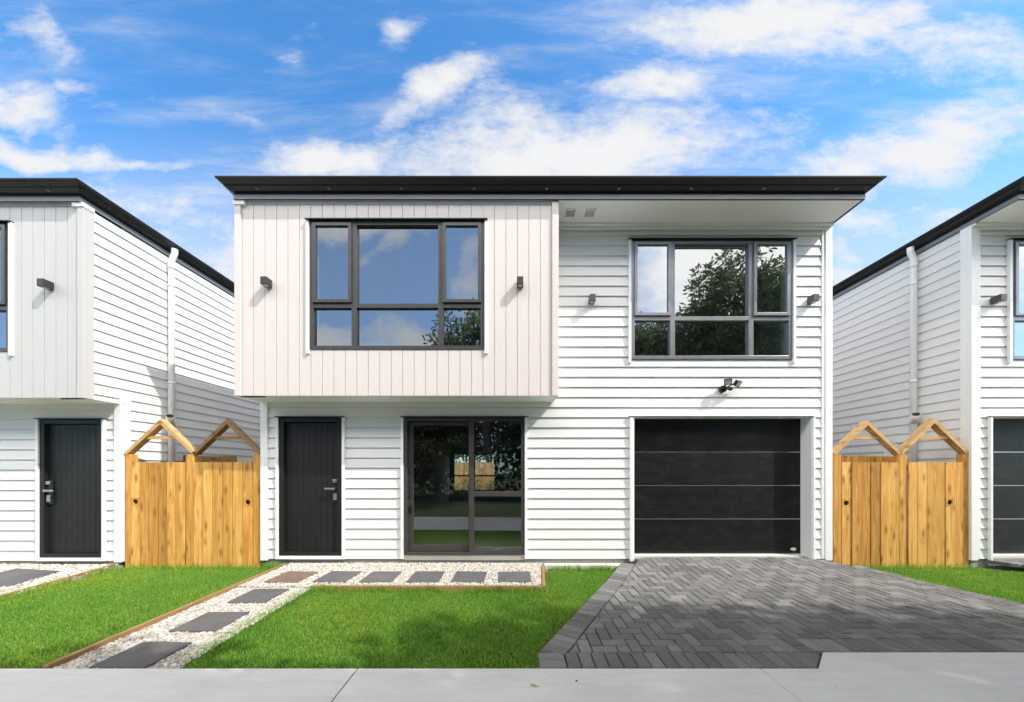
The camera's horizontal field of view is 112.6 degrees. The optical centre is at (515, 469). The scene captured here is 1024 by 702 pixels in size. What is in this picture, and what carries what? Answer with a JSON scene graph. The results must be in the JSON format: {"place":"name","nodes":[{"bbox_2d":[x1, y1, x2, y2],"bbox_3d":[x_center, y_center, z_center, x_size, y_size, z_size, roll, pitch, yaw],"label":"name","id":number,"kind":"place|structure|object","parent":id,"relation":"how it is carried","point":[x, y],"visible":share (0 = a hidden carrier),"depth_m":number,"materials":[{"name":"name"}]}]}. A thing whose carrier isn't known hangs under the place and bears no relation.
{"place":"outdoors","nodes":[
{"label":"outdoors","id":0,"kind":"place"},
{"bbox_2d":[0,564,269,668],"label":"lawn","id":1,"kind":"structure","parent":0,"point":[96,621],"depth_m":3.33,"materials":[{"name":"green plant"}]},
{"bbox_2d":[0,560,976,665],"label":"grass","id":2,"kind":"structure","parent":1,"relation":"on","point":[312,589],"depth_m":4.08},
{"bbox_2d":[50,562,542,668],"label":"gravel","id":3,"kind":"structure","parent":0,"point":[411,568],"depth_m":3.99,"materials":[{"name":"white gravel"}]},
{"bbox_2d":[89,642,191,668],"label":"stepping slab","id":4,"kind":"structure","parent":3,"relation":"on","point":[143,655],"depth_m":2.57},
{"bbox_2d":[169,612,248,632],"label":"stepping slab","id":5,"kind":"structure","parent":3,"relation":"on","point":[211,621],"depth_m":3.13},
{"bbox_2d":[227,589,288,603],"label":"stepping slab","id":6,"kind":"structure","parent":3,"relation":"on","point":[257,596],"depth_m":3.77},
{"bbox_2d":[264,571,317,582],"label":"stepping slab","id":7,"kind":"structure","parent":3,"relation":"on","point":[292,577],"depth_m":4.39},
{"bbox_2d":[313,571,360,583],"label":"stepping slab","id":8,"kind":"structure","parent":3,"relation":"on","point":[338,576],"depth_m":4.43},
{"bbox_2d":[359,571,401,583],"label":"stepping slab","id":9,"kind":"structure","parent":3,"relation":"on","point":[382,576],"depth_m":4.43,"materials":[{"name":"grey concrete"}]},
{"bbox_2d":[406,571,444,583],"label":"stepping slab","id":10,"kind":"structure","parent":3,"relation":"on","point":[426,576],"depth_m":4.43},
{"bbox_2d":[451,571,486,583],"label":"stepping slab","id":11,"kind":"structure","parent":3,"relation":"on","point":[470,576],"depth_m":4.43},
{"bbox_2d":[498,571,531,582],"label":"stepping slab","id":12,"kind":"structure","parent":3,"relation":"on","point":[517,576],"depth_m":4.43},
{"bbox_2d":[180,569,614,669],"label":"lawn","id":13,"kind":"structure","parent":0,"point":[435,653],"depth_m":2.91,"materials":[{"name":"green plant"}]},
{"bbox_2d":[0,652,1023,701],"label":"footpath","id":14,"kind":"structure","parent":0,"point":[916,677],"depth_m":2.24,"materials":[{"name":"concrete"}]},
{"bbox_2d":[0,0,1023,473],"label":"sky","id":15,"kind":"structure","parent":0,"point":[143,103],"materials":[{"name":"blue"}]},
{"bbox_2d":[538,557,1023,669],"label":"driveway","id":16,"kind":"structure","parent":0,"point":[761,613],"depth_m":3.22,"materials":[{"name":"grey brick"}]},
{"bbox_2d":[869,566,1023,603],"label":"lawn","id":17,"kind":"structure","parent":0,"point":[972,583],"depth_m":4.54,"materials":[{"name":"green plant"}]},
{"bbox_2d":[986,560,1023,567],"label":"neighbour driveway","id":18,"kind":"structure","parent":0,"point":[1015,563],"depth_m":5.03,"materials":[{"name":"grey concrete"}]},
{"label":"ground","id":19,"kind":"structure","parent":0,"visible":0},
{"bbox_2d":[0,564,115,596],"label":"edging board","id":20,"kind":"object","parent":19,"relation":"on","point":[78,574],"visible":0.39,"depth_m":4.41,"materials":[{"name":"brown wood"}]},
{"bbox_2d":[0,563,120,598],"bbox_3d":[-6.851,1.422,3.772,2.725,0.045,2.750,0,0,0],"label":"gravel","id":21,"kind":"structure","parent":19,"relation":"on","point":[65,570],"depth_m":4.83,"materials":[{"name":"white gravel"}]},
{"bbox_2d":[0,568,59,586],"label":"stepping slab","id":22,"kind":"structure","parent":21,"relation":"on","point":[12,577],"depth_m":4.54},
{"bbox_2d":[0,178,259,567],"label":"house","id":23,"kind":"structure","parent":19,"relation":"on","point":[117,342],"depth_m":5.13,"materials":[{"name":"white paint"}]},
{"bbox_2d":[0,220,13,355],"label":"window","id":24,"kind":"structure","parent":23,"relation":"in","point":[6,226],"depth_m":4.65,"materials":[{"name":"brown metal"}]},
{"bbox_2d":[37,278,53,289],"bbox_3d":[-6.360,-2.506,4.623,0.086,0.102,0.127,0,0,0],"label":"wall lamp","id":25,"kind":"object","parent":23,"relation":"attached to","point":[45,284],"visible":1,"depth_m":4.59,"materials":[{"name":"grey metal"}]},
{"bbox_2d":[33,418,106,560],"bbox_3d":[-6.659,0.298,5.145,1.024,2.131,0.150,0,0,0],"label":"front door","id":26,"kind":"structure","parent":23,"relation":"in","point":[71,461],"depth_m":5.16,"materials":[{"name":"grey paint"}]},
{"bbox_2d":[43,563,286,668],"bbox_3d":[-3.368,1.460,3.736,0.042,0.160,2.649,0,0,-2],"label":"edging board","id":27,"kind":"object","parent":19,"relation":"on","point":[80,652],"visible":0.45,"depth_m":3.03,"materials":[{"name":"brown wood"}]},
{"bbox_2d":[124,419,263,568],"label":"timber gate","id":28,"kind":"structure","parent":19,"relation":"on","point":[207,511],"depth_m":5.13,"materials":[{"name":"brown wood"}]},
{"bbox_2d":[311,585,541,591],"bbox_3d":[-1.070,1.467,4.108,2.760,0.146,0.040,0,0,0],"label":"edging board","id":29,"kind":"object","parent":19,"relation":"on","point":[455,588],"visible":0.39,"depth_m":4.09,"materials":[{"name":"brown wood"}]},
{"bbox_2d":[455,473,482,489],"bbox_3d":[-2.606,0.900,18.567,2.020,1.521,1.948,0,0,0],"label":"shrub","id":30,"kind":"object","parent":19,"relation":"on","point":[467,484],"visible":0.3,"depth_m":18.52,"materials":[{"name":"green plant"}]},
{"bbox_2d":[455,462,493,489],"bbox_3d":[0.250,0.585,19.535,28.500,2.030,0.070,0,0,0],"label":"fence","id":31,"kind":"object","parent":19,"relation":"on","point":[462,468],"visible":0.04,"depth_m":19.50,"materials":[{"name":"brown wood"}]},
{"bbox_2d":[455,455,493,465],"bbox_3d":[-2.420,-0.989,22.135,7.925,5.377,4.257,0,0,0],"label":"garden tree","id":32,"kind":"object","parent":19,"relation":"on","point":[487,458],"visible":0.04,"depth_m":21.95,"materials":[{"name":"green plant"}]},
{"bbox_2d":[483,480,493,489],"bbox_3d":[-1.203,1.047,18.792,1.606,1.226,1.710,0,0,0],"label":"shrub","id":33,"kind":"object","parent":19,"relation":"on","point":[487,487],"visible":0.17,"depth_m":18.59,"materials":[{"name":"green plant"}]},
{"bbox_2d":[541,565,547,590],"bbox_3d":[0.384,1.514,4.538,0.084,0.252,0.902,0,0,4],"label":"edging board","id":34,"kind":"object","parent":19,"relation":"on","point":[544,573],"visible":0.66,"depth_m":4.53,"materials":[{"name":"brown wood"}]},
{"bbox_2d":[214,176,886,565],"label":"house","id":35,"kind":"structure","parent":19,"relation":"on","point":[400,342],"depth_m":5.13,"materials":[{"name":"white paint"}]},
{"bbox_2d":[260,276,271,287],"bbox_3d":[-3.375,-2.533,4.623,0.086,0.102,0.127,0,0,0],"label":"wall lamp","id":36,"kind":"object","parent":35,"relation":"attached to","point":[265,281],"visible":1,"depth_m":4.58,"materials":[{"name":"grey metal"}]},
{"bbox_2d":[274,416,345,558],"bbox_3d":[-3.076,0.270,5.145,1.024,2.131,0.150,0,0,0],"label":"front door","id":37,"kind":"structure","parent":35,"relation":"in","point":[310,450],"depth_m":5.16,"materials":[{"name":"grey paint"}]},
{"bbox_2d":[304,218,487,353],"bbox_3d":[-1.625,-2.502,4.749,2.479,1.835,0.252,0,0,0],"label":"window","id":38,"kind":"structure","parent":35,"relation":"in","point":[353,226],"depth_m":4.66,"materials":[{"name":"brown metal"}]},
{"bbox_2d":[400,416,527,559],"bbox_3d":[-0.776,0.280,5.150,1.898,2.152,0.160,0,0,0],"label":"sliding door","id":39,"kind":"structure","parent":35,"relation":"in","point":[409,550],"depth_m":5.11,"materials":[{"name":"brown metal"}]},
{"bbox_2d":[453,453,495,491],"bbox_3d":[-1.735,0.110,14.295,1.790,1.600,0.050,0,0,0],"label":"rear window","id":40,"kind":"structure","parent":35,"relation":"in","point":[454,454],"depth_m":14.27,"materials":[{"name":"brown metal"}]},
{"bbox_2d":[517,276,522,287],"bbox_3d":[0.055,-2.533,4.623,0.086,0.102,0.127,0,0,0],"label":"wall lamp","id":41,"kind":"object","parent":35,"relation":"attached to","point":[519,281],"visible":1,"depth_m":4.56,"materials":[{"name":"grey metal"}]},
{"bbox_2d":[588,294,595,303],"bbox_3d":[1.125,-2.526,5.061,0.086,0.102,0.127,0,0,0],"label":"wall lamp","id":42,"kind":"object","parent":35,"relation":"attached to","point":[591,298],"visible":1,"depth_m":5.00,"materials":[{"name":"grey metal"}]},
{"bbox_2d":[628,238,796,362],"bbox_3d":[2.930,-2.525,5.194,2.502,1.858,0.252,0,0,0],"label":"window","id":43,"kind":"structure","parent":35,"relation":"in","point":[787,316],"depth_m":5.11,"materials":[{"name":"grey metal"}]},
{"bbox_2d":[629,415,816,560],"bbox_3d":[3.084,0.345,5.251,2.783,2.310,0.347,0,0,0],"label":"garage door","id":44,"kind":"structure","parent":35,"relation":"in","point":[700,485],"depth_m":5.31,"materials":[{"name":"black metal"}]},
{"bbox_2d":[718,378,742,392],"bbox_3d":[3.179,-1.244,5.032,0.281,0.181,0.188,0,0,0],"label":"floodlight","id":45,"kind":"object","parent":35,"relation":"attached to","point":[724,388],"visible":1,"depth_m":5.01,"materials":[{"name":"black plastic"}]},
{"bbox_2d":[807,294,819,303],"bbox_3d":[4.400,-2.526,5.061,0.086,0.102,0.127,0,0,0],"label":"wall lamp","id":46,"kind":"object","parent":35,"relation":"attached to","point":[813,298],"visible":1,"depth_m":5.02,"materials":[{"name":"grey metal"}]},
{"bbox_2d":[544,563,620,570],"bbox_3d":[1.020,1.462,5.082,1.200,0.116,0.125,0,0,0],"label":"concrete strip","id":47,"kind":"object","parent":19,"relation":"on","point":[552,565],"visible":0.3,"depth_m":5.02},
{"bbox_2d":[832,418,968,568],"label":"timber gate","id":48,"kind":"structure","parent":19,"relation":"on","point":[871,511],"depth_m":5.13,"materials":[{"name":"brown wood"}]},
{"bbox_2d":[833,176,1023,571],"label":"house","id":49,"kind":"structure","parent":19,"relation":"on","point":[924,329],"depth_m":5.34,"materials":[{"name":"white paint"}]},
{"bbox_2d":[884,442,904,455],"bbox_3d":[6.711,-0.167,6.055,0.178,0.634,0.220,0,0,0],"label":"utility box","id":50,"kind":"object","parent":49,"relation":"attached to","point":[897,445],"visible":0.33,"depth_m":6.00,"materials":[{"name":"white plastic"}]},
{"bbox_2d":[990,294,1006,303],"bbox_3d":[7.146,-2.526,5.061,0.086,0.102,0.127,0,0,0],"label":"wall lamp","id":51,"kind":"object","parent":49,"relation":"attached to","point":[999,298],"visible":1,"depth_m":5.03,"materials":[{"name":"grey metal"}]},
{"bbox_2d":[987,415,1023,564],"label":"garage door","id":52,"kind":"structure","parent":49,"relation":"in","point":[1005,439],"depth_m":5.31,"materials":[{"name":"black metal"}]},
{"bbox_2d":[1006,238,1023,362],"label":"window","id":53,"kind":"structure","parent":49,"relation":"in","point":[1014,245],"depth_m":5.10,"materials":[{"name":"grey metal"}]}
]}

